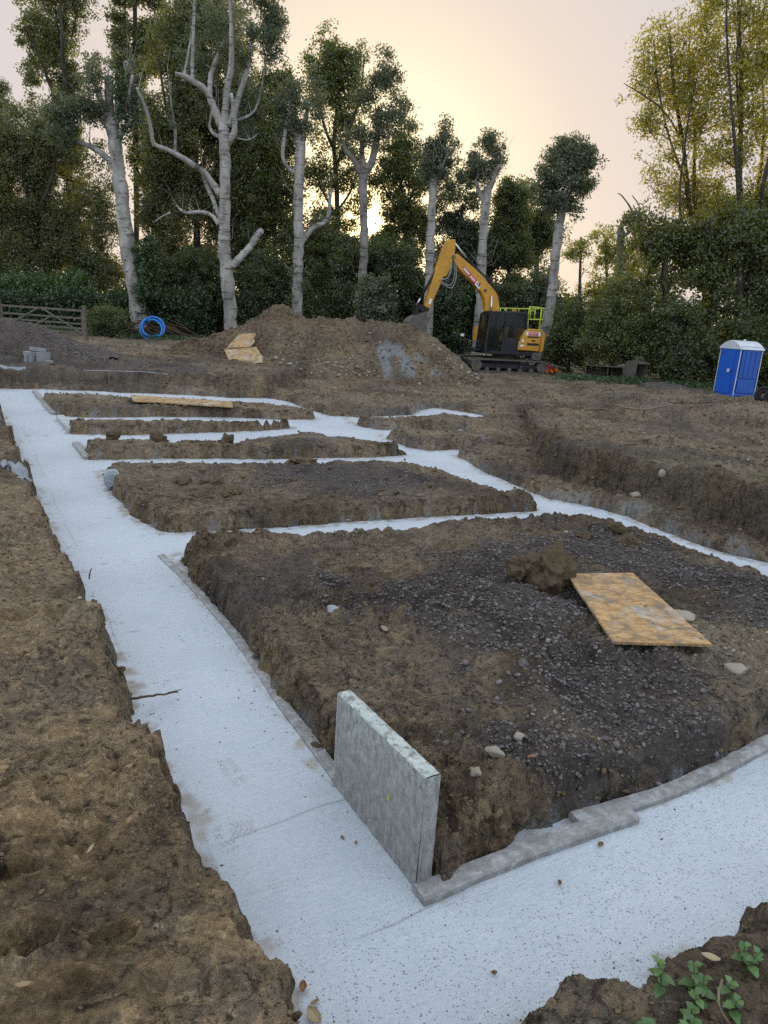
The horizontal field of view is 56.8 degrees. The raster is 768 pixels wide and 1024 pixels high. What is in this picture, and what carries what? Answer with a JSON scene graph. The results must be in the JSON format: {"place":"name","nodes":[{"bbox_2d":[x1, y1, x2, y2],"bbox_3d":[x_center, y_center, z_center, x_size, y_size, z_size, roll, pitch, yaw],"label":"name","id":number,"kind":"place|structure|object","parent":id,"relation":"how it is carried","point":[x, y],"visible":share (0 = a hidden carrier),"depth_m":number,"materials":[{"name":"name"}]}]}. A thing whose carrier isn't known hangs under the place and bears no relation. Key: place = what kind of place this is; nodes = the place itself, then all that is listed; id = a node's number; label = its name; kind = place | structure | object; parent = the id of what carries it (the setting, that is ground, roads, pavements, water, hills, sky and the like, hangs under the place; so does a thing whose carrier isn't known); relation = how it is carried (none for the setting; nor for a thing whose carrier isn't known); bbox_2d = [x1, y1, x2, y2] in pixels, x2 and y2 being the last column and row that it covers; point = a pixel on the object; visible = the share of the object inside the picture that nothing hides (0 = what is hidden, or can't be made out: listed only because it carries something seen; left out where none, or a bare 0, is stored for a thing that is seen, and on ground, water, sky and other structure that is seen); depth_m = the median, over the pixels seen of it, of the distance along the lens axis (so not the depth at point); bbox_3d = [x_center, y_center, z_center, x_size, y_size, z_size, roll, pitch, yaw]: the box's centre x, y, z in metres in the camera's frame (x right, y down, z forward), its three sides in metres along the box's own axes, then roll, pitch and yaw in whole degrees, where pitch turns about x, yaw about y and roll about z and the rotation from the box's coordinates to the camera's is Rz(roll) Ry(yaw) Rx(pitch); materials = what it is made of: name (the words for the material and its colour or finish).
{"place":"outdoors","nodes":[
{"label":"outdoors","id":0,"kind":"place"},
{"bbox_2d":[0,326,767,1023],"bbox_3d":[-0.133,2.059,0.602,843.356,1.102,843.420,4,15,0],"label":"ground","id":1,"kind":"structure","parent":0,"point":[52,696],"depth_m":4.90,"materials":[{"name":"soil"}]},
{"bbox_2d":[0,76,13,126],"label":"conifer tree","id":2,"kind":"object","parent":1,"relation":"on","point":[3,87],"visible":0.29,"depth_m":50.41,"materials":[{"name":"green plant"}]},
{"bbox_2d":[0,365,25,370],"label":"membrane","id":3,"kind":"object","parent":1,"relation":"on","point":[12,368],"visible":1,"depth_m":18.20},
{"bbox_2d":[0,459,32,481],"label":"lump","id":4,"kind":"object","parent":1,"relation":"on","point":[20,469],"visible":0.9,"depth_m":8.42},
{"bbox_2d":[14,981,31,986],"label":"fallen leaf","id":5,"kind":"object","parent":1,"relation":"on","point":[22,983],"visible":1,"depth_m":2.16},
{"bbox_2d":[36,352,49,361],"bbox_3d":[-9.617,-4.354,20.041,0.220,0.300,0.300,8,12,15],"label":"concrete block","id":6,"kind":"object","parent":1,"relation":"on","point":[42,356],"depth_m":19.92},
{"bbox_2d":[0,299,87,336],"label":"field gate","id":7,"kind":"structure","parent":1,"relation":"on","point":[83,323],"depth_m":34.72,"materials":[{"name":"grey wood"}]},
{"bbox_2d":[32,390,56,414],"bbox_3d":[-7.992,-2.569,16.669,0.134,0.116,3.913,-6,18,-30],"label":"edging board","id":8,"kind":"object","parent":1,"relation":"on","point":[48,408],"visible":0.81,"depth_m":16.30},
{"bbox_2d":[0,265,98,301],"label":"laurel hedge","id":9,"kind":"object","parent":1,"relation":"on","point":[13,279],"visible":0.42,"depth_m":40.11,"materials":[{"name":"green plant"}]},
{"bbox_2d":[7,0,100,272],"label":"tall poplar","id":10,"kind":"object","parent":1,"relation":"on","point":[56,38],"visible":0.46,"depth_m":43.84,"materials":[{"name":"green plant"}]},
{"bbox_2d":[56,415,70,432],"bbox_3d":[-6.184,-1.694,13.829,0.164,0.165,1.625,-6,18,-30],"label":"edging board","id":11,"kind":"object","parent":1,"relation":"on","point":[63,421],"visible":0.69,"depth_m":13.76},
{"bbox_2d":[0,318,127,361],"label":"gravel heap","id":12,"kind":"object","parent":1,"relation":"on","point":[16,333],"visible":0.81,"depth_m":21.83,"materials":[{"name":"gravel"}]},
{"bbox_2d":[0,88,135,293],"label":"willow tree","id":13,"kind":"object","parent":1,"relation":"on","point":[48,236],"visible":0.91,"depth_m":41.49,"materials":[{"name":"green plant"}]},
{"bbox_2d":[72,441,88,459],"bbox_3d":[-4.949,-0.988,11.652,0.135,0.116,1.264,-5,18,-30],"label":"edging board","id":14,"kind":"object","parent":1,"relation":"on","point":[79,447],"visible":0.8,"depth_m":11.57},
{"bbox_2d":[32,22,164,334],"bbox_3d":[-14.708,-17.115,37.446,6.551,15.518,3.398,4,15,0],"label":"poplar tree","id":15,"kind":"object","parent":1,"relation":"on","point":[105,114],"visible":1,"depth_m":36.18,"materials":[{"name":"green plant"}]},
{"bbox_2d":[0,282,216,336],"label":"hedge","id":16,"kind":"object","parent":1,"relation":"on","point":[173,305],"visible":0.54,"depth_m":39.16,"materials":[{"name":"green plant"}]},
{"bbox_2d":[86,300,133,337],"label":"bush","id":17,"kind":"object","parent":1,"relation":"on","point":[113,321],"visible":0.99,"depth_m":35.75,"materials":[{"name":"green plant"}]},
{"bbox_2d":[106,429,121,439],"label":"clay clod","id":18,"kind":"object","parent":1,"relation":"on","point":[114,434],"visible":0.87,"depth_m":11.73,"materials":[{"name":"soil"}]},
{"bbox_2d":[100,0,170,268],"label":"tall poplar","id":19,"kind":"object","parent":1,"relation":"on","point":[118,34],"visible":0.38,"depth_m":45.52,"materials":[{"name":"green plant"}]},
{"bbox_2d":[139,316,165,338],"bbox_3d":[-12.133,-9.609,37.154,1.370,1.332,0.385,2,0,-8],"label":"pipe coil","id":20,"kind":"object","parent":1,"relation":"on","point":[159,321],"visible":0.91,"depth_m":37.07,"materials":[{"name":"blue plastic"}]},
{"bbox_2d":[108,314,198,337],"bbox_3d":[-12.760,-10.125,38.475,5.395,1.182,2.056,4,15,0],"label":"brushwood","id":21,"kind":"object","parent":1,"relation":"on","point":[171,329],"visible":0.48,"depth_m":38.28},
{"bbox_2d":[149,431,167,441],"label":"clay clod","id":22,"kind":"object","parent":1,"relation":"on","point":[158,436],"visible":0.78,"depth_m":11.81,"materials":[{"name":"soil"}]},
{"bbox_2d":[168,474,191,485],"bbox_3d":[-2.642,-0.404,9.239,0.321,0.157,0.388,9,16,18],"label":"clay clod","id":23,"kind":"object","parent":1,"relation":"on","point":[183,479],"visible":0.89,"depth_m":9.16,"materials":[{"name":"soil"}]},
{"bbox_2d":[131,395,232,407],"bbox_3d":[-4.638,-2.536,16.250,2.478,0.033,0.753,3,18,-3],"label":"plank","id":24,"kind":"object","parent":1,"relation":"on","point":[170,400],"visible":1,"depth_m":16.14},
{"bbox_2d":[144,243,238,336],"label":"bush","id":25,"kind":"object","parent":1,"relation":"on","point":[172,272],"visible":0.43,"depth_m":40.48,"materials":[{"name":"green plant"}]},
{"bbox_2d":[128,0,282,334],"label":"broad tree","id":26,"kind":"object","parent":1,"relation":"on","point":[191,111],"visible":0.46,"depth_m":41.93,"materials":[{"name":"green plant"}]},
{"bbox_2d":[136,0,290,329],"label":"poplar tree","id":27,"kind":"object","parent":1,"relation":"on","point":[267,36],"visible":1,"depth_m":35.83,"materials":[{"name":"grey plant"}]},
{"bbox_2d":[211,477,223,484],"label":"clay clod","id":28,"kind":"object","parent":1,"relation":"on","point":[216,481],"visible":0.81,"depth_m":9.24,"materials":[{"name":"soil"}]},
{"bbox_2d":[220,432,233,443],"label":"clay clod","id":29,"kind":"object","parent":1,"relation":"on","point":[226,437],"visible":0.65,"depth_m":12.02,"materials":[{"name":"soil"}]},
{"bbox_2d":[221,485,241,496],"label":"clay clod","id":30,"kind":"object","parent":1,"relation":"on","point":[231,491],"visible":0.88,"depth_m":8.67,"materials":[{"name":"soil"}]},
{"bbox_2d":[234,244,305,326],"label":"bush","id":31,"kind":"object","parent":1,"relation":"on","point":[262,287],"visible":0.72,"depth_m":40.44,"materials":[{"name":"green plant"}]},
{"bbox_2d":[230,57,348,303],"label":"broad tree","id":32,"kind":"object","parent":1,"relation":"on","point":[268,189],"visible":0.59,"depth_m":41.92,"materials":[{"name":"green plant"}]},
{"bbox_2d":[264,62,337,314],"bbox_3d":[-4.315,-15.952,37.779,4.203,14.216,2.725,-1,16,-16],"label":"poplar tree","id":33,"kind":"object","parent":1,"relation":"on","point":[295,127],"visible":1,"depth_m":36.67,"materials":[{"name":"green plant"}]},
{"bbox_2d":[284,456,317,463],"bbox_3d":[-1.244,-0.777,10.860,0.442,0.158,0.634,7,16,12],"label":"clay clod","id":34,"kind":"object","parent":1,"relation":"on","point":[298,459],"visible":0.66,"depth_m":10.75,"materials":[{"name":"soil"}]},
{"bbox_2d":[164,304,480,386],"bbox_3d":[-2.425,-6.779,28.285,12.714,2.701,10.304,4,15,0],"label":"soil heap","id":35,"kind":"object","parent":1,"relation":"on","point":[327,326],"visible":0.84,"depth_m":25.86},
{"bbox_2d":[227,333,255,347],"bbox_3d":[-5.064,-6.242,25.835,1.251,0.030,1.022,-4,42,-5],"label":"chipboard sheet","id":36,"kind":"object","parent":35,"relation":"on","point":[244,340],"visible":0.96,"depth_m":25.74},
{"bbox_2d":[224,347,262,362],"bbox_3d":[-4.915,-5.522,25.079,1.557,0.033,1.176,-4,41,-3],"label":"chipboard sheet","id":37,"kind":"object","parent":35,"relation":"on","point":[252,354],"visible":0.8,"depth_m":25.11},
{"bbox_2d":[302,253,358,318],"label":"bush","id":38,"kind":"object","parent":1,"relation":"on","point":[333,303],"visible":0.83,"depth_m":40.88,"materials":[{"name":"green plant"}]},
{"bbox_2d":[288,18,374,293],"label":"oak tree","id":39,"kind":"object","parent":1,"relation":"on","point":[339,65],"visible":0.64,"depth_m":42.81,"materials":[{"name":"green plant"}]},
{"bbox_2d":[1,243,725,344],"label":"wood","id":40,"kind":"object","parent":1,"relation":"on","point":[564,294],"depth_m":58.05,"materials":[{"name":"green plant"}]},
{"bbox_2d":[315,231,421,285],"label":"bush","id":41,"kind":"object","parent":1,"relation":"on","point":[345,245],"visible":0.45,"depth_m":41.53,"materials":[{"name":"green plant"}]},
{"bbox_2d":[0,318,737,533],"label":"gravel","id":42,"kind":"structure","parent":1,"relation":"on","point":[269,479],"depth_m":11.18,"materials":[{"name":"gravel"}]},
{"bbox_2d":[349,270,399,322],"bbox_3d":[-0.531,-10.403,38.065,2.448,4.790,2.306,15,19,36],"label":"bush","id":43,"kind":"object","parent":1,"relation":"on","point":[374,303],"visible":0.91,"depth_m":37.51,"materials":[{"name":"green plant"}]},
{"bbox_2d":[330,42,419,321],"bbox_3d":[-0.731,-16.087,37.734,4.585,15.570,2.213,4,15,0],"label":"poplar tree","id":44,"kind":"object","parent":1,"relation":"on","point":[383,79],"visible":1,"depth_m":36.44,"materials":[{"name":"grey plant"}]},
{"bbox_2d":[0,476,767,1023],"bbox_3d":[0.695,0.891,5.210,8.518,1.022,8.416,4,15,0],"label":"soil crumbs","id":45,"kind":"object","parent":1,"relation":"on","point":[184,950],"visible":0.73,"depth_m":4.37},
{"bbox_2d":[0,304,767,547],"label":"soil crumbs","id":46,"kind":"object","parent":1,"relation":"on","point":[186,498],"visible":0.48,"depth_m":19.34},
{"bbox_2d":[0,388,767,1023],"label":"concrete","id":47,"kind":"object","parent":1,"relation":"in","point":[268,832],"visible":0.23,"depth_m":3.47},
{"bbox_2d":[103,469,118,489],"bbox_3d":[-3.622,-0.437,9.490,0.228,0.292,0.310,-1,16,-17],"label":"concrete lump","id":48,"kind":"object","parent":47,"relation":"on","point":[109,475],"visible":0.66,"depth_m":9.37,"materials":[{"name":"concrete"}]},
{"bbox_2d":[130,689,181,699],"bbox_3d":[-1.426,1.152,4.440,0.316,0.072,0.066,-9,20,-38],"label":"stick","id":49,"kind":"object","parent":47,"relation":"on","point":[146,696],"visible":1,"depth_m":4.41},
{"bbox_2d":[157,554,333,780],"bbox_3d":[-1.210,0.964,5.524,0.148,0.082,3.935,-5,18,-30],"label":"edging board","id":50,"kind":"object","parent":47,"relation":"on","point":[323,757],"visible":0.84,"depth_m":4.88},
{"bbox_2d":[307,1005,320,1023],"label":"fallen leaf","id":51,"kind":"object","parent":47,"relation":"on","point":[313,1014],"visible":1,"depth_m":2.55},
{"bbox_2d":[333,690,440,884],"bbox_3d":[-0.020,1.333,3.444,0.082,0.672,0.836,-5,18,-30],"label":"standing board","id":52,"kind":"object","parent":47,"relation":"on","point":[386,780],"visible":0.92,"depth_m":3.31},
{"bbox_2d":[412,806,639,906],"bbox_3d":[0.718,1.652,3.425,1.308,0.111,0.117,-5,17,-28],"label":"edging board","id":53,"kind":"object","parent":47,"relation":"on","point":[434,889],"visible":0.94,"depth_m":3.37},
{"bbox_2d":[568,734,767,822],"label":"edging board","id":54,"kind":"object","parent":47,"relation":"on","point":[698,777],"visible":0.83,"depth_m":3.96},
{"bbox_2d":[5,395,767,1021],"bbox_3d":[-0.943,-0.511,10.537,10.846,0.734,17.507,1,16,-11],"label":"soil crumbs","id":55,"kind":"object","parent":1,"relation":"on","point":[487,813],"visible":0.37,"depth_m":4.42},
{"bbox_2d":[6,330,766,642],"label":"rubble","id":56,"kind":"object","parent":1,"relation":"on","point":[419,383],"depth_m":24.49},
{"bbox_2d":[198,294,580,364],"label":"hedge","id":57,"kind":"object","parent":1,"relation":"on","point":[219,325],"visible":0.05,"depth_m":42.50,"materials":[{"name":"green plant"}]},
{"bbox_2d":[374,233,434,322],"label":"bush","id":58,"kind":"object","parent":1,"relation":"on","point":[408,290],"visible":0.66,"depth_m":40.33,"materials":[{"name":"green plant"}]},
{"bbox_2d":[49,327,765,390],"bbox_3d":[-3.643,-7.779,34.791,46.467,1.052,10.804,4,15,0],"label":"ground cover","id":59,"kind":"object","parent":1,"relation":"on","point":[573,377],"visible":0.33,"depth_m":31.96,"materials":[{"name":"brown plant"}]},
{"bbox_2d":[356,113,462,274],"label":"broad tree","id":60,"kind":"object","parent":1,"relation":"on","point":[407,215],"visible":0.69,"depth_m":42.98,"materials":[{"name":"green plant"}]},
{"bbox_2d":[415,112,469,335],"bbox_3d":[2.628,-14.091,37.427,2.665,12.478,2.436,4,15,0],"label":"poplar tree","id":61,"kind":"object","parent":1,"relation":"on","point":[436,161],"visible":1,"depth_m":36.38,"materials":[{"name":"green plant"}]},
{"bbox_2d":[423,251,472,343],"bbox_3d":[3.499,-11.100,38.981,2.828,6.244,2.274,4,15,0],"label":"bush","id":62,"kind":"object","parent":1,"relation":"on","point":[441,299],"visible":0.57,"depth_m":38.39,"materials":[{"name":"green plant"}]},
{"bbox_2d":[432,276,475,354],"bbox_3d":[4.155,-10.640,39.551,3.721,5.020,3.143,-5,17,-28],"label":"bush","id":63,"kind":"object","parent":1,"relation":"on","point":[451,336],"visible":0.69,"depth_m":38.91,"materials":[{"name":"green plant"}]},
{"bbox_2d":[420,166,500,353],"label":"pointed tree","id":64,"kind":"object","parent":1,"relation":"on","point":[464,233],"visible":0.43,"depth_m":41.42,"materials":[{"name":"green plant"}]},
{"bbox_2d":[403,239,547,373],"bbox_3d":[4.675,-9.627,33.534,7.456,5.814,2.360,-1,16,-17],"label":"excavator","id":65,"kind":"object","parent":1,"relation":"on","point":[512,341],"visible":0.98,"depth_m":33.32,"materials":[{"name":"metal"}]},
{"bbox_2d":[470,766,481,776],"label":"rubble stone","id":66,"kind":"object","parent":1,"relation":"on","point":[475,771],"visible":1,"depth_m":3.48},
{"bbox_2d":[461,127,510,358],"bbox_3d":[4.952,-13.732,37.544,2.647,12.007,2.041,4,15,0],"label":"poplar tree","id":67,"kind":"object","parent":1,"relation":"on","point":[477,169],"visible":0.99,"depth_m":36.49,"materials":[{"name":"green plant"}]},
{"bbox_2d":[484,746,504,757],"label":"rubble stone","id":68,"kind":"object","parent":1,"relation":"on","point":[494,751],"visible":0.98,"depth_m":3.63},
{"bbox_2d":[468,174,539,297],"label":"pointed tree","id":69,"kind":"object","parent":1,"relation":"on","point":[508,225],"visible":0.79,"depth_m":40.49,"materials":[{"name":"green plant"}]},
{"bbox_2d":[507,552,536,581],"bbox_3d":[1.278,0.504,6.357,0.385,0.257,0.383,3,15,-4],"label":"clay clod","id":70,"kind":"object","parent":1,"relation":"on","point":[516,570],"visible":0.48,"depth_m":6.27,"materials":[{"name":"soil"}]},
{"bbox_2d":[492,281,562,357],"bbox_3d":[7.555,-10.564,40.431,5.304,4.898,3.184,4,15,0],"label":"bush","id":71,"kind":"object","parent":1,"relation":"on","point":[505,298],"visible":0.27,"depth_m":39.48,"materials":[{"name":"green plant"}]},
{"bbox_2d":[511,260,549,328],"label":"bush","id":72,"kind":"object","parent":1,"relation":"on","point":[537,288],"visible":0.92,"depth_m":38.73,"materials":[{"name":"green plant"}]},
{"bbox_2d":[306,513,767,872],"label":"gravel","id":73,"kind":"structure","parent":1,"relation":"on","point":[616,744],"depth_m":5.07,"materials":[{"name":"gravel"}]},
{"bbox_2d":[570,573,711,646],"bbox_3d":[1.899,0.730,5.622,0.767,0.020,1.374,3,16,-7],"label":"chipboard sheet","id":74,"kind":"object","parent":73,"relation":"on","point":[629,609],"visible":0.95,"depth_m":5.44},
{"bbox_2d":[505,177,573,362],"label":"broad tree","id":75,"kind":"object","parent":1,"relation":"on","point":[542,234],"visible":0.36,"depth_m":42.41,"materials":[{"name":"green plant"}]},
{"bbox_2d":[523,538,578,594],"bbox_3d":[1.408,0.534,6.128,0.440,0.596,0.385,16,20,39],"label":"clay clod","id":76,"kind":"object","parent":1,"relation":"on","point":[552,569],"visible":0.87,"depth_m":6.04,"materials":[{"name":"soil"}]},
{"bbox_2d":[531,129,609,364],"bbox_3d":[8.929,-13.128,36.720,3.341,11.985,3.298,16,20,38],"label":"poplar tree","id":77,"kind":"object","parent":1,"relation":"on","point":[572,162],"visible":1,"depth_m":35.45,"materials":[{"name":"green plant"}]},
{"bbox_2d":[540,287,603,373],"bbox_3d":[9.593,-9.134,36.273,3.726,4.500,2.583,4,15,0],"label":"bush","id":78,"kind":"object","parent":1,"relation":"on","point":[556,350],"visible":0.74,"depth_m":35.97,"materials":[{"name":"green plant"}]},
{"bbox_2d":[560,233,597,308],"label":"thin tree","id":79,"kind":"object","parent":1,"relation":"on","point":[580,247],"visible":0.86,"depth_m":52.33,"materials":[{"name":"green plant"}]},
{"bbox_2d":[574,531,593,540],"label":"clay clod","id":80,"kind":"object","parent":1,"relation":"on","point":[587,535],"visible":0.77,"depth_m":7.82,"materials":[{"name":"soil"}]},
{"bbox_2d":[584,362,622,376],"bbox_3d":[10.480,-6.608,33.404,2.010,0.840,0.780,6,16,10],"label":"digger bucket","id":81,"kind":"object","parent":1,"relation":"on","point":[604,371],"visible":0.45,"depth_m":33.66,"materials":[{"name":"metal"}]},
{"bbox_2d":[573,221,643,316],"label":"thin tree","id":82,"kind":"object","parent":1,"relation":"on","point":[605,246],"visible":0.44,"depth_m":54.26,"materials":[{"name":"green plant"}]},
{"bbox_2d":[606,521,626,534],"bbox_3d":[2.672,0.180,8.161,0.250,0.171,0.196,-2,16,-19],"label":"clay clod","id":83,"kind":"object","parent":1,"relation":"on","point":[616,527],"visible":0.98,"depth_m":8.08,"materials":[{"name":"soil"}]},
{"bbox_2d":[564,262,673,374],"bbox_3d":[11.125,-8.639,32.904,5.098,5.544,2.979,4,15,0],"label":"bush","id":84,"kind":"object","parent":1,"relation":"on","point":[613,335],"visible":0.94,"depth_m":32.45,"materials":[{"name":"green plant"}]},
{"bbox_2d":[608,193,649,366],"bbox_3d":[13.134,-12.342,38.836,1.792,9.610,1.744,4,15,0],"label":"dead tree","id":85,"kind":"object","parent":1,"relation":"on","point":[620,243],"visible":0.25,"depth_m":38.15,"materials":[{"name":"grey plant"}]},
{"bbox_2d":[615,533,643,548],"bbox_3d":[2.656,0.312,7.630,0.301,0.149,0.257,17,20,40],"label":"clay clod","id":86,"kind":"object","parent":1,"relation":"on","point":[631,540],"visible":0.91,"depth_m":7.57,"materials":[{"name":"soil"}]},
{"bbox_2d":[622,356,649,379],"bbox_3d":[11.473,-6.487,32.265,0.680,1.115,0.980,-5,36,-29],"label":"digger bucket","id":87,"kind":"object","parent":1,"relation":"on","point":[630,367],"visible":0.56,"depth_m":32.20,"materials":[{"name":"metal"}]},
{"bbox_2d":[636,1017,655,1023],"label":"seedling","id":88,"kind":"object","parent":1,"relation":"on","point":[646,1020],"visible":1,"depth_m":2.18,"materials":[{"name":"green plant"}]},
{"bbox_2d":[531,619,767,751],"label":"rubble","id":89,"kind":"object","parent":1,"relation":"on","point":[693,625],"visible":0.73,"depth_m":5.01,"materials":[{"name":"stone"}]},
{"bbox_2d":[601,194,740,377],"bbox_3d":[13.292,-10.139,33.196,6.015,8.863,3.797,0,16,-14],"label":"sycamore tree","id":90,"kind":"object","parent":1,"relation":"on","point":[665,243],"visible":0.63,"depth_m":32.25,"materials":[{"name":"green plant"}]},
{"bbox_2d":[638,382,710,393],"bbox_3d":[12.788,-4.991,29.775,4.058,0.600,5.084,4,15,0],"label":"gravel heap","id":91,"kind":"object","parent":1,"relation":"on","point":[664,386],"visible":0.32,"depth_m":30.08,"materials":[{"name":"gravel"}]},
{"bbox_2d":[614,0,745,381],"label":"ash tree","id":92,"kind":"object","parent":1,"relation":"on","point":[681,98],"visible":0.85,"depth_m":32.61,"materials":[{"name":"green plant"}]},
{"bbox_2d":[635,288,727,385],"bbox_3d":[13.648,-7.813,32.456,4.791,4.628,2.802,4,15,0],"label":"bush","id":93,"kind":"object","parent":1,"relation":"on","point":[684,354],"visible":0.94,"depth_m":32.00,"materials":[{"name":"green plant"}]},
{"bbox_2d":[674,609,695,620],"bbox_3d":[2.355,0.815,5.625,0.208,0.052,0.231,9,16,20],"label":"rubble stone","id":94,"kind":"object","parent":1,"relation":"on","point":[687,615],"visible":0.56,"depth_m":5.59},
{"bbox_2d":[647,955,743,1023],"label":"nettle plant","id":95,"kind":"object","parent":1,"relation":"on","point":[697,987],"visible":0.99,"depth_m":2.32,"materials":[{"name":"green plant"}]},
{"bbox_2d":[701,952,720,960],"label":"fallen leaf","id":96,"kind":"object","parent":1,"relation":"on","point":[710,956],"visible":1,"depth_m":2.41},
{"bbox_2d":[717,978,730,1023],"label":"dead twig","id":97,"kind":"object","parent":1,"relation":"on","point":[718,997],"visible":1,"depth_m":2.15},
{"bbox_2d":[687,0,767,227],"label":"ash tree","id":98,"kind":"object","parent":1,"relation":"on","point":[756,66],"visible":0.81,"depth_m":31.26,"materials":[{"name":"green plant"}]},
{"bbox_2d":[687,189,767,350],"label":"sycamore tree","id":99,"kind":"object","parent":1,"relation":"on","point":[744,286],"visible":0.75,"depth_m":32.06,"materials":[{"name":"green plant"}]},
{"bbox_2d":[699,314,767,387],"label":"bush","id":100,"kind":"object","parent":1,"relation":"on","point":[759,332],"visible":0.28,"depth_m":31.80,"materials":[{"name":"green plant"}]},
{"bbox_2d":[724,663,747,674],"bbox_3d":[2.386,1.060,4.816,0.148,0.069,0.142,7,16,13],"label":"rubble stone","id":101,"kind":"object","parent":1,"relation":"on","point":[739,668],"visible":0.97,"depth_m":4.79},
{"bbox_2d":[713,339,764,396],"bbox_3d":[14.621,-5.960,29.316,1.210,2.280,1.200,-1,16,-18],"label":"portable toilet","id":102,"kind":"object","parent":1,"relation":"on","point":[737,368],"visible":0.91,"depth_m":28.92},
{"bbox_2d":[715,348,736,392],"bbox_3d":[14.050,-5.873,29.205,0.053,1.864,0.764,-1,16,-18],"label":"door","id":103,"kind":"structure","parent":102,"relation":"in","point":[728,355],"depth_m":29.21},
{"bbox_2d":[730,941,763,977],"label":"nettle plant","id":104,"kind":"object","parent":1,"relation":"on","point":[748,959],"visible":1,"depth_m":2.43,"materials":[{"name":"green plant"}]},
{"bbox_2d":[754,386,767,400],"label":"tyre","id":105,"kind":"object","parent":1,"relation":"on","point":[759,392],"visible":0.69,"depth_m":25.66,"materials":[{"name":"rubber"}]},
{"bbox_2d":[0,0,767,335],"label":"sky","id":106,"kind":"structure","parent":0,"point":[536,70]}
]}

